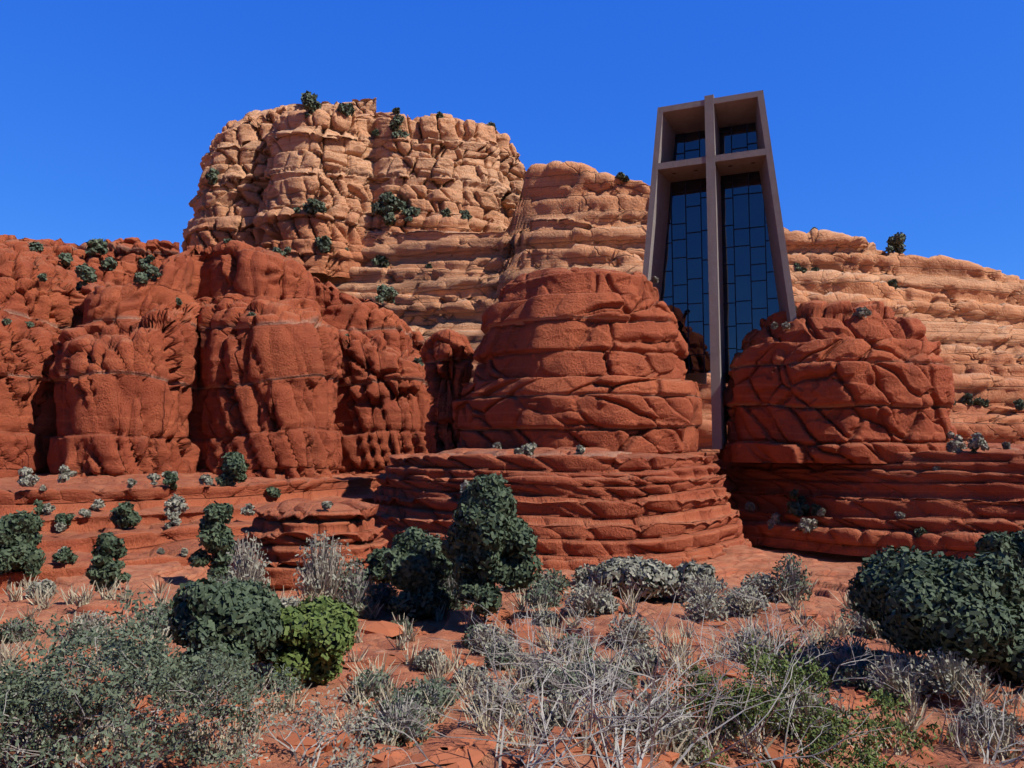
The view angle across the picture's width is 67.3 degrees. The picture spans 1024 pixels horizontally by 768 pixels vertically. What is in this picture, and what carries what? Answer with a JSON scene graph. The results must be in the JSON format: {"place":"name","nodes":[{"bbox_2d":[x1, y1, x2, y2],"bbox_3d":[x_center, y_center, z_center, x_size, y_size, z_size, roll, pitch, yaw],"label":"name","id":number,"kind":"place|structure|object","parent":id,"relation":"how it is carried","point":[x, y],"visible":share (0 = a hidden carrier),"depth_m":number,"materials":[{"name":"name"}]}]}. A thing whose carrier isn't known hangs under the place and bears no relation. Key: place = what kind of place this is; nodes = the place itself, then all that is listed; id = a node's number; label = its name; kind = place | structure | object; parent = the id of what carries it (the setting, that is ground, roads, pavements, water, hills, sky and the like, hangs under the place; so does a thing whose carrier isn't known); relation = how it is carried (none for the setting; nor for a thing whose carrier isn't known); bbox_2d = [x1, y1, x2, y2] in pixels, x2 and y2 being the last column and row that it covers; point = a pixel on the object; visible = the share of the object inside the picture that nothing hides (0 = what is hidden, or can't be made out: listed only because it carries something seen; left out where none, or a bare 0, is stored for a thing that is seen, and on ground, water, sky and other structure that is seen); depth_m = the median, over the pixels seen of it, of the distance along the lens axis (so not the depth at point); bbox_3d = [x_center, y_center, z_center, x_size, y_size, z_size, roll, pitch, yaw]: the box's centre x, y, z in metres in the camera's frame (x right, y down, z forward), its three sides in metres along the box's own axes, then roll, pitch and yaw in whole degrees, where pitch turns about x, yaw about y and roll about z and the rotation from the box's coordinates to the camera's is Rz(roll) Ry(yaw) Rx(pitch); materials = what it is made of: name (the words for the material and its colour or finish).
{"place":"outdoors","nodes":[
{"label":"outdoors","id":0,"kind":"place"},
{"bbox_2d":[0,471,380,593],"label":"terrace","id":1,"kind":"structure","parent":0,"point":[148,536],"depth_m":46.78,"materials":[{"name":"stone"}]},
{"bbox_2d":[421,329,473,453],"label":"spire","id":2,"kind":"structure","parent":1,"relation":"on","point":[447,355],"depth_m":61.01,"materials":[{"name":"stone"}]},
{"bbox_2d":[33,438,983,566],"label":"shrubs","id":3,"kind":"object","parent":1,"relation":"on","point":[234,466],"visible":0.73,"depth_m":49.74,"materials":[{"name":"green plant"}]},
{"bbox_2d":[17,276,1010,556],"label":"shrubs","id":4,"kind":"object","parent":1,"relation":"on","point":[177,506],"visible":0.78,"depth_m":47.96,"materials":[{"name":"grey plant"}]},
{"bbox_2d":[0,545,1023,767],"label":"ground slope","id":5,"kind":"structure","parent":0,"point":[745,560],"depth_m":20.36,"materials":[{"name":"red soil"}]},
{"bbox_2d":[0,617,39,642],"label":"sagebrush","id":6,"kind":"object","parent":5,"relation":"on","point":[23,631],"visible":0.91,"depth_m":21.47,"materials":[{"name":"green plant"}]},
{"bbox_2d":[0,510,45,592],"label":"juniper","id":7,"kind":"object","parent":5,"relation":"on","point":[20,538],"visible":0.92,"depth_m":33.65,"materials":[{"name":"green plant"}]},
{"bbox_2d":[25,579,58,597],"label":"sagebrush","id":8,"kind":"object","parent":5,"relation":"on","point":[47,583],"visible":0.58,"depth_m":29.77,"materials":[{"name":"plant"}]},
{"bbox_2d":[0,645,109,767],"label":"bare bush","id":9,"kind":"object","parent":5,"relation":"on","point":[70,725],"visible":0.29,"depth_m":8.11,"materials":[{"name":"green plant"}]},
{"bbox_2d":[66,609,115,635],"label":"sagebrush","id":10,"kind":"object","parent":5,"relation":"on","point":[94,621],"visible":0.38,"depth_m":21.76,"materials":[{"name":"grey plant"}]},
{"bbox_2d":[85,531,131,591],"bbox_3d":[-14.581,6.552,27.805,1.409,2.451,1.364,0,-5,0],"label":"juniper","id":11,"kind":"object","parent":5,"relation":"on","point":[104,566],"visible":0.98,"depth_m":27.48,"materials":[{"name":"green plant"}]},
{"bbox_2d":[132,598,170,634],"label":"dry shrub","id":12,"kind":"object","parent":5,"relation":"on","point":[157,603],"visible":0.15,"depth_m":21.01,"materials":[{"name":"green plant"}]},
{"bbox_2d":[0,589,310,767],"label":"bare bush","id":13,"kind":"object","parent":5,"relation":"on","point":[170,672],"visible":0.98,"depth_m":8.01,"materials":[{"name":"green plant"}]},
{"bbox_2d":[148,604,172,636],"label":"dry shrub","id":14,"kind":"object","parent":5,"relation":"on","point":[167,607],"visible":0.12,"depth_m":20.68,"materials":[{"name":"green plant"}]},
{"bbox_2d":[188,500,234,581],"bbox_3d":[-12.607,7.039,32.803,1.963,4.099,1.758,5,-7,-44],"label":"juniper","id":15,"kind":"object","parent":5,"relation":"on","point":[216,536],"visible":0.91,"depth_m":32.44,"materials":[{"name":"green plant"}]},
{"bbox_2d":[205,573,241,583],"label":"dry shrub","id":16,"kind":"object","parent":5,"relation":"on","point":[224,579],"visible":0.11,"depth_m":25.49,"materials":[{"name":"grey plant"}]},
{"bbox_2d":[166,578,288,678],"bbox_3d":[-4.843,4.231,12.936,1.883,2.005,1.972,-3,-6,30],"label":"juniper","id":17,"kind":"object","parent":5,"relation":"on","point":[234,616],"visible":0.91,"depth_m":12.53,"materials":[{"name":"green plant"}]},
{"bbox_2d":[224,531,271,587],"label":"dry shrub","id":18,"kind":"object","parent":5,"relation":"on","point":[247,567],"visible":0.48,"depth_m":27.82,"materials":[{"name":"grey plant"}]},
{"bbox_2d":[280,595,303,606],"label":"sagebrush","id":19,"kind":"object","parent":5,"relation":"on","point":[290,602],"visible":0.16,"depth_m":24.54,"materials":[{"name":"grey plant"}]},
{"bbox_2d":[201,669,391,767],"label":"bare bush","id":20,"kind":"object","parent":5,"relation":"on","point":[353,760],"visible":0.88,"depth_m":9.01,"materials":[{"name":"grey plant"}]},
{"bbox_2d":[230,498,388,594],"bbox_3d":[-9.670,7.387,36.247,8.020,4.000,5.205,0,-5,0],"label":"rock outcrop","id":21,"kind":"object","parent":5,"relation":"on","point":[282,531],"visible":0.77,"depth_m":35.15,"materials":[{"name":"stone"}]},
{"bbox_2d":[272,595,358,687],"bbox_3d":[-3.606,4.739,13.802,1.680,1.750,1.906,0,-5,0],"label":"bush","id":22,"kind":"object","parent":5,"relation":"on","point":[317,637],"visible":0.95,"depth_m":13.26,"materials":[{"name":"green plant"}]},
{"bbox_2d":[292,530,343,599],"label":"dry shrub","id":23,"kind":"object","parent":5,"relation":"on","point":[310,580],"visible":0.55,"depth_m":28.33,"materials":[{"name":"grey plant"}]},
{"bbox_2d":[300,533,354,602],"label":"dry shrub","id":24,"kind":"object","parent":5,"relation":"on","point":[333,561],"visible":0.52,"depth_m":28.44,"materials":[{"name":"grey plant"}]},
{"bbox_2d":[336,556,375,618],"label":"dry shrub","id":25,"kind":"object","parent":5,"relation":"on","point":[357,589],"visible":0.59,"depth_m":28.67,"materials":[{"name":"grey plant"}]},
{"bbox_2d":[347,669,394,701],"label":"sagebrush","id":26,"kind":"object","parent":5,"relation":"on","point":[376,684],"visible":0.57,"depth_m":12.59,"materials":[{"name":"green plant"}]},
{"bbox_2d":[360,546,390,586],"bbox_3d":[-5.562,7.812,32.419,1.402,1.955,1.474,-4,-6,38],"label":"juniper","id":27,"kind":"object","parent":5,"relation":"on","point":[374,562],"visible":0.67,"depth_m":32.01,"materials":[{"name":"green plant"}]},
{"bbox_2d":[366,582,398,604],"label":"dry shrub","id":28,"kind":"object","parent":5,"relation":"on","point":[385,593],"visible":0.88,"depth_m":29.92,"materials":[{"name":"green plant"}]},
{"bbox_2d":[356,686,438,748],"bbox_3d":[-1.599,4.684,10.865,1.157,0.736,1.124,0,-5,0],"label":"dry shrub","id":29,"kind":"object","parent":5,"relation":"on","point":[390,710],"visible":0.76,"depth_m":10.78,"materials":[{"name":"grey plant"}]},
{"bbox_2d":[390,619,412,637],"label":"dry shrub","id":30,"kind":"object","parent":5,"relation":"on","point":[407,624],"visible":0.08,"depth_m":25.75,"materials":[{"name":"plant"}]},
{"bbox_2d":[381,526,456,622],"bbox_3d":[-3.495,7.223,29.094,2.826,3.680,3.055,0,-5,0],"label":"juniper","id":31,"kind":"object","parent":5,"relation":"on","point":[411,554],"visible":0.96,"depth_m":28.30,"materials":[{"name":"green plant"}]},
{"bbox_2d":[391,675,447,719],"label":"sagebrush","id":32,"kind":"object","parent":5,"relation":"on","point":[420,685],"visible":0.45,"depth_m":11.81,"materials":[{"name":"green plant"}]},
{"bbox_2d":[403,529,454,619],"bbox_3d":[-3.162,7.188,29.324,2.033,3.328,2.068,0,-5,0],"label":"dry shrub","id":33,"kind":"object","parent":5,"relation":"on","point":[437,579],"visible":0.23,"depth_m":28.90,"materials":[{"name":"plant"}]},
{"bbox_2d":[413,647,447,670],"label":"sagebrush","id":34,"kind":"object","parent":5,"relation":"on","point":[422,662],"visible":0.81,"depth_m":16.42,"materials":[{"name":"grey plant"}]},
{"bbox_2d":[418,676,459,705],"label":"sagebrush","id":35,"kind":"object","parent":5,"relation":"on","point":[447,691],"visible":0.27,"depth_m":12.30,"materials":[{"name":"green plant"}]},
{"bbox_2d":[438,561,470,609],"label":"dry shrub","id":36,"kind":"object","parent":5,"relation":"on","point":[450,582],"visible":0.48,"depth_m":29.00,"materials":[{"name":"plant"}]},
{"bbox_2d":[452,663,490,689],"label":"sagebrush","id":37,"kind":"object","parent":5,"relation":"on","point":[471,670],"visible":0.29,"depth_m":15.16,"materials":[{"name":"grey plant"}]},
{"bbox_2d":[461,623,484,647],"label":"dry shrub","id":38,"kind":"object","parent":5,"relation":"on","point":[466,638],"visible":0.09,"depth_m":21.84,"materials":[{"name":"green plant"}]},
{"bbox_2d":[467,623,508,655],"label":"sagebrush","id":39,"kind":"object","parent":5,"relation":"on","point":[476,644],"visible":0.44,"depth_m":20.27,"materials":[{"name":"grey plant"}]},
{"bbox_2d":[440,473,543,616],"bbox_3d":[-0.605,5.657,26.702,3.408,5.187,3.075,4,-6,-37],"label":"juniper","id":40,"kind":"object","parent":5,"relation":"on","point":[489,543],"visible":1,"depth_m":25.82,"materials":[{"name":"green plant"}]},
{"bbox_2d":[464,675,532,723],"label":"sagebrush","id":41,"kind":"object","parent":5,"relation":"on","point":[493,687],"visible":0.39,"depth_m":10.79,"materials":[{"name":"grey plant"}]},
{"bbox_2d":[483,646,517,669],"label":"sagebrush","id":42,"kind":"object","parent":5,"relation":"on","point":[498,658],"visible":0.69,"depth_m":17.56,"materials":[{"name":"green plant"}]},
{"bbox_2d":[482,635,522,662],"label":"sagebrush","id":43,"kind":"object","parent":5,"relation":"on","point":[502,645],"visible":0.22,"depth_m":17.99,"materials":[{"name":"grey plant"}]},
{"bbox_2d":[0,573,1023,767],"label":"dry grass tufts","id":44,"kind":"object","parent":5,"relation":"on","point":[438,671],"visible":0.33,"depth_m":12.82,"materials":[{"name":"beige plant"}]},
{"bbox_2d":[0,608,1023,767],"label":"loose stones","id":45,"kind":"object","parent":5,"relation":"on","point":[456,753],"visible":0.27,"depth_m":10.72,"materials":[{"name":"stone"}]},
{"bbox_2d":[355,601,675,767],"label":"bare bush","id":46,"kind":"object","parent":5,"relation":"on","point":[537,751],"visible":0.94,"depth_m":7.77,"materials":[{"name":"grey plant"}]},
{"bbox_2d":[499,580,535,592],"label":"dry shrub","id":47,"kind":"object","parent":5,"relation":"on","point":[505,589],"visible":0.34,"depth_m":31.25,"materials":[{"name":"grey plant"}]},
{"bbox_2d":[511,649,564,689],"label":"sagebrush","id":48,"kind":"object","parent":5,"relation":"on","point":[527,666],"visible":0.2,"depth_m":15.18,"materials":[{"name":"grey plant"}]},
{"bbox_2d":[518,660,562,688],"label":"sagebrush","id":49,"kind":"object","parent":5,"relation":"on","point":[546,664],"visible":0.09,"depth_m":15.14,"materials":[{"name":"grey plant"}]},
{"bbox_2d":[523,580,562,609],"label":"dry shrub","id":50,"kind":"object","parent":5,"relation":"on","point":[541,590],"visible":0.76,"depth_m":24.75,"materials":[{"name":"green plant"}]},
{"bbox_2d":[534,609,559,626],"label":"dry shrub","id":51,"kind":"object","parent":5,"relation":"on","point":[543,616],"visible":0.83,"depth_m":22.24,"materials":[{"name":"grey plant"}]},
{"bbox_2d":[532,568,570,590],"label":"dry shrub","id":52,"kind":"object","parent":5,"relation":"on","point":[561,583],"visible":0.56,"depth_m":29.64,"materials":[{"name":"grey plant"}]},
{"bbox_2d":[528,689,587,736],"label":"dry shrub","id":53,"kind":"object","parent":5,"relation":"on","point":[560,718],"visible":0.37,"depth_m":10.13,"materials":[{"name":"grey plant"}]},
{"bbox_2d":[533,666,582,700],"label":"dry shrub","id":54,"kind":"object","parent":5,"relation":"on","point":[551,686],"visible":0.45,"depth_m":14.37,"materials":[{"name":"grey plant"}]},
{"bbox_2d":[552,633,594,661],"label":"dry shrub","id":55,"kind":"object","parent":5,"relation":"on","point":[590,650],"visible":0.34,"depth_m":17.11,"materials":[{"name":"grey plant"}]},
{"bbox_2d":[564,657,597,695],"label":"dry shrub","id":56,"kind":"object","parent":5,"relation":"on","point":[578,666],"visible":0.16,"depth_m":14.86,"materials":[{"name":"grey plant"}]},
{"bbox_2d":[571,563,597,585],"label":"dry shrub","id":57,"kind":"object","parent":5,"relation":"on","point":[580,572],"visible":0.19,"depth_m":30.86,"materials":[{"name":"grey plant"}]},
{"bbox_2d":[562,580,613,616],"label":"dry shrub","id":58,"kind":"object","parent":5,"relation":"on","point":[588,597],"visible":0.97,"depth_m":22.23,"materials":[{"name":"grey plant"}]},
{"bbox_2d":[592,593,619,613],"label":"dry shrub","id":59,"kind":"object","parent":5,"relation":"on","point":[615,605],"visible":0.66,"depth_m":22.22,"materials":[{"name":"grey plant"}]},
{"bbox_2d":[579,658,635,701],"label":"dry shrub","id":60,"kind":"object","parent":5,"relation":"on","point":[600,673],"visible":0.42,"depth_m":13.58,"materials":[{"name":"grey plant"}]},
{"bbox_2d":[589,661,637,689],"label":"dry shrub","id":61,"kind":"object","parent":5,"relation":"on","point":[633,678],"visible":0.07,"depth_m":13.82,"materials":[{"name":"grey plant"}]},
{"bbox_2d":[606,612,656,648],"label":"dry shrub","id":62,"kind":"object","parent":5,"relation":"on","point":[639,627],"visible":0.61,"depth_m":18.39,"materials":[{"name":"grey plant"}]},
{"bbox_2d":[584,556,681,600],"bbox_3d":[4.756,7.626,29.704,3.843,1.892,3.035,-3,-6,28],"label":"dry shrub","id":63,"kind":"object","parent":5,"relation":"on","point":[644,575],"visible":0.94,"depth_m":28.74,"materials":[{"name":"grey plant"}]},
{"bbox_2d":[384,567,889,767],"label":"bare bush","id":64,"kind":"object","parent":5,"relation":"on","point":[600,726],"visible":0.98,"depth_m":8.04,"materials":[{"name":"grey plant"}]},
{"bbox_2d":[616,642,661,674],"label":"dry shrub","id":65,"kind":"object","parent":5,"relation":"on","point":[635,664],"visible":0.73,"depth_m":15.31,"materials":[{"name":"grey plant"}]},
{"bbox_2d":[615,684,695,743],"bbox_3d":[1.727,3.972,9.330,0.994,0.581,0.982,0,-5,0],"label":"dry shrub","id":66,"kind":"object","parent":5,"relation":"on","point":[656,711],"visible":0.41,"depth_m":9.22,"materials":[{"name":"grey plant"}]},
{"bbox_2d":[666,728,708,764],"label":"dry shrub","id":67,"kind":"object","parent":5,"relation":"on","point":[692,757],"visible":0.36,"depth_m":9.23,"materials":[{"name":"grey plant"}]},
{"bbox_2d":[676,562,718,593],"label":"dry shrub","id":68,"kind":"object","parent":5,"relation":"on","point":[691,568],"visible":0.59,"depth_m":28.97,"materials":[{"name":"grey plant"}]},
{"bbox_2d":[676,574,728,608],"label":"dry shrub","id":69,"kind":"object","parent":5,"relation":"on","point":[704,584],"visible":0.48,"depth_m":26.21,"materials":[{"name":"grey plant"}]},
{"bbox_2d":[684,593,728,621],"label":"dry shrub","id":70,"kind":"object","parent":5,"relation":"on","point":[713,612],"visible":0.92,"depth_m":22.64,"materials":[{"name":"grey plant"}]},
{"bbox_2d":[722,585,770,618],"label":"dry shrub","id":71,"kind":"object","parent":5,"relation":"on","point":[741,600],"visible":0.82,"depth_m":23.41,"materials":[{"name":"grey plant"}]},
{"bbox_2d":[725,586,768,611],"bbox_3d":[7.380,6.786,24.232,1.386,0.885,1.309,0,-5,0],"label":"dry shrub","id":72,"kind":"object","parent":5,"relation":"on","point":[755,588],"visible":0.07,"depth_m":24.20,"materials":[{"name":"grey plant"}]},
{"bbox_2d":[720,625,783,667],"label":"dry shrub","id":73,"kind":"object","parent":5,"relation":"on","point":[762,641],"visible":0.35,"depth_m":15.69,"materials":[{"name":"grey plant"}]},
{"bbox_2d":[740,572,774,594],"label":"dry shrub","id":74,"kind":"object","parent":5,"relation":"on","point":[749,576],"visible":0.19,"depth_m":28.43,"materials":[{"name":"grey plant"}]},
{"bbox_2d":[745,572,785,601],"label":"dry shrub","id":75,"kind":"object","parent":5,"relation":"on","point":[769,590],"visible":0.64,"depth_m":27.73,"materials":[{"name":"grey plant"}]},
{"bbox_2d":[770,552,812,601],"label":"dry shrub","id":76,"kind":"object","parent":5,"relation":"on","point":[792,571],"visible":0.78,"depth_m":27.56,"materials":[{"name":"grey plant"}]},
{"bbox_2d":[677,576,925,701],"bbox_3d":[4.107,3.957,11.589,3.092,2.344,2.882,-1,-5,7],"label":"bare bush","id":77,"kind":"object","parent":5,"relation":"on","point":[778,647],"visible":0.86,"depth_m":11.55,"materials":[{"name":"grey plant"}]},
{"bbox_2d":[662,630,952,767],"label":"shrub","id":78,"kind":"object","parent":5,"relation":"on","point":[829,741],"visible":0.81,"depth_m":9.54,"materials":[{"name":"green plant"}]},
{"bbox_2d":[765,678,850,742],"bbox_3d":[4.179,4.601,10.984,1.237,0.772,1.252,0,-5,0],"label":"dry shrub","id":79,"kind":"object","parent":5,"relation":"on","point":[805,709],"visible":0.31,"depth_m":10.85,"materials":[{"name":"grey plant"}]},
{"bbox_2d":[811,635,880,682],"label":"dry shrub","id":80,"kind":"object","parent":5,"relation":"on","point":[836,661],"visible":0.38,"depth_m":14.86,"materials":[{"name":"grey plant"}]},
{"bbox_2d":[834,663,874,691],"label":"dry shrub","id":81,"kind":"object","parent":5,"relation":"on","point":[856,671],"visible":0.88,"depth_m":13.98,"materials":[{"name":"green plant"}]},
{"bbox_2d":[838,603,879,638],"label":"dry shrub","id":82,"kind":"object","parent":5,"relation":"on","point":[863,623],"visible":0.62,"depth_m":20.91,"materials":[{"name":"grey plant"}]},
{"bbox_2d":[861,652,937,706],"bbox_3d":[6.824,5.141,13.569,1.222,0.802,1.255,0,-5,0],"label":"dry shrub","id":83,"kind":"object","parent":5,"relation":"on","point":[899,681],"visible":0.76,"depth_m":13.45,"materials":[{"name":"grey plant"}]},
{"bbox_2d":[847,545,1023,681],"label":"juniper","id":84,"kind":"object","parent":5,"relation":"on","point":[968,606],"visible":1,"depth_m":13.89,"materials":[{"name":"green plant"}]},
{"bbox_2d":[908,645,990,694],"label":"dry shrub","id":85,"kind":"object","parent":5,"relation":"on","point":[940,665],"visible":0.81,"depth_m":13.13,"materials":[{"name":"grey plant"}]},
{"bbox_2d":[932,685,1023,767],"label":"bare bush","id":86,"kind":"object","parent":5,"relation":"on","point":[1018,759],"visible":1,"depth_m":10.57,"materials":[{"name":"grey plant"}]},
{"bbox_2d":[958,703,1023,743],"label":"dry shrub","id":87,"kind":"object","parent":5,"relation":"on","point":[985,721],"visible":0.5,"depth_m":11.47,"materials":[{"name":"grey plant"}]},
{"bbox_2d":[975,529,1023,578],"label":"juniper","id":88,"kind":"object","parent":5,"relation":"on","point":[1011,546],"visible":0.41,"depth_m":22.46,"materials":[{"name":"green plant"}]},
{"bbox_2d":[0,0,1023,279],"label":"sky","id":89,"kind":"structure","parent":0,"point":[886,118],"materials":[{"name":"blue"}]},
{"bbox_2d":[181,161,1023,462],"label":"rock cliff","id":90,"kind":"structure","parent":0,"point":[569,215],"depth_m":120.34,"materials":[{"name":"stone"}]},
{"bbox_2d":[182,98,526,277],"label":"butte","id":91,"kind":"object","parent":90,"relation":"on","point":[275,167],"visible":0.71,"depth_m":132.79,"materials":[{"name":"stone"}]},
{"bbox_2d":[205,90,629,268],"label":"shrubs","id":92,"kind":"object","parent":91,"relation":"on","point":[389,200],"visible":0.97,"depth_m":129.37,"materials":[{"name":"green plant"}]},
{"bbox_2d":[793,227,1023,410],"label":"shrubs","id":93,"kind":"object","parent":90,"relation":"on","point":[895,242],"visible":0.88,"depth_m":118.70,"materials":[{"name":"green plant"}]},
{"bbox_2d":[403,545,866,672],"bbox_3d":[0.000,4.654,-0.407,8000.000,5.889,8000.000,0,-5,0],"label":"ground","id":94,"kind":"structure","parent":0,"point":[850,562],"depth_m":50.98,"materials":[{"name":"red soil"}]},
{"bbox_2d":[0,234,433,479],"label":"rock formation","id":95,"kind":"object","parent":94,"relation":"on","point":[117,371],"depth_m":68.71,"materials":[{"name":"stone"}]},
{"bbox_2d":[1,238,423,365],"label":"shrubs","id":96,"kind":"object","parent":95,"relation":"on","point":[85,272],"visible":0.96,"depth_m":88.03,"materials":[{"name":"green plant"}]},
{"bbox_2d":[371,447,751,570],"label":"rock ledge","id":97,"kind":"object","parent":94,"relation":"on","point":[594,505],"visible":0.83,"depth_m":40.57,"materials":[{"name":"stone"}]},
{"bbox_2d":[452,267,705,455],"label":"dome","id":98,"kind":"structure","parent":97,"relation":"on","point":[584,357],"depth_m":51.18,"materials":[{"name":"red stone"}]},
{"bbox_2d":[713,443,1023,558],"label":"ledge","id":99,"kind":"object","parent":94,"relation":"on","point":[958,503],"visible":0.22,"depth_m":49.14,"materials":[{"name":"stone"}]},
{"bbox_2d":[643,90,796,448],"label":"chapel of the holy cross","id":100,"kind":"structure","parent":99,"relation":"on","point":[716,262],"depth_m":60.24,"materials":[{"name":"concrete"}]},
{"bbox_2d":[719,300,956,463],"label":"dome","id":101,"kind":"structure","parent":99,"relation":"on","point":[818,381],"depth_m":51.98,"materials":[{"name":"red stone"}]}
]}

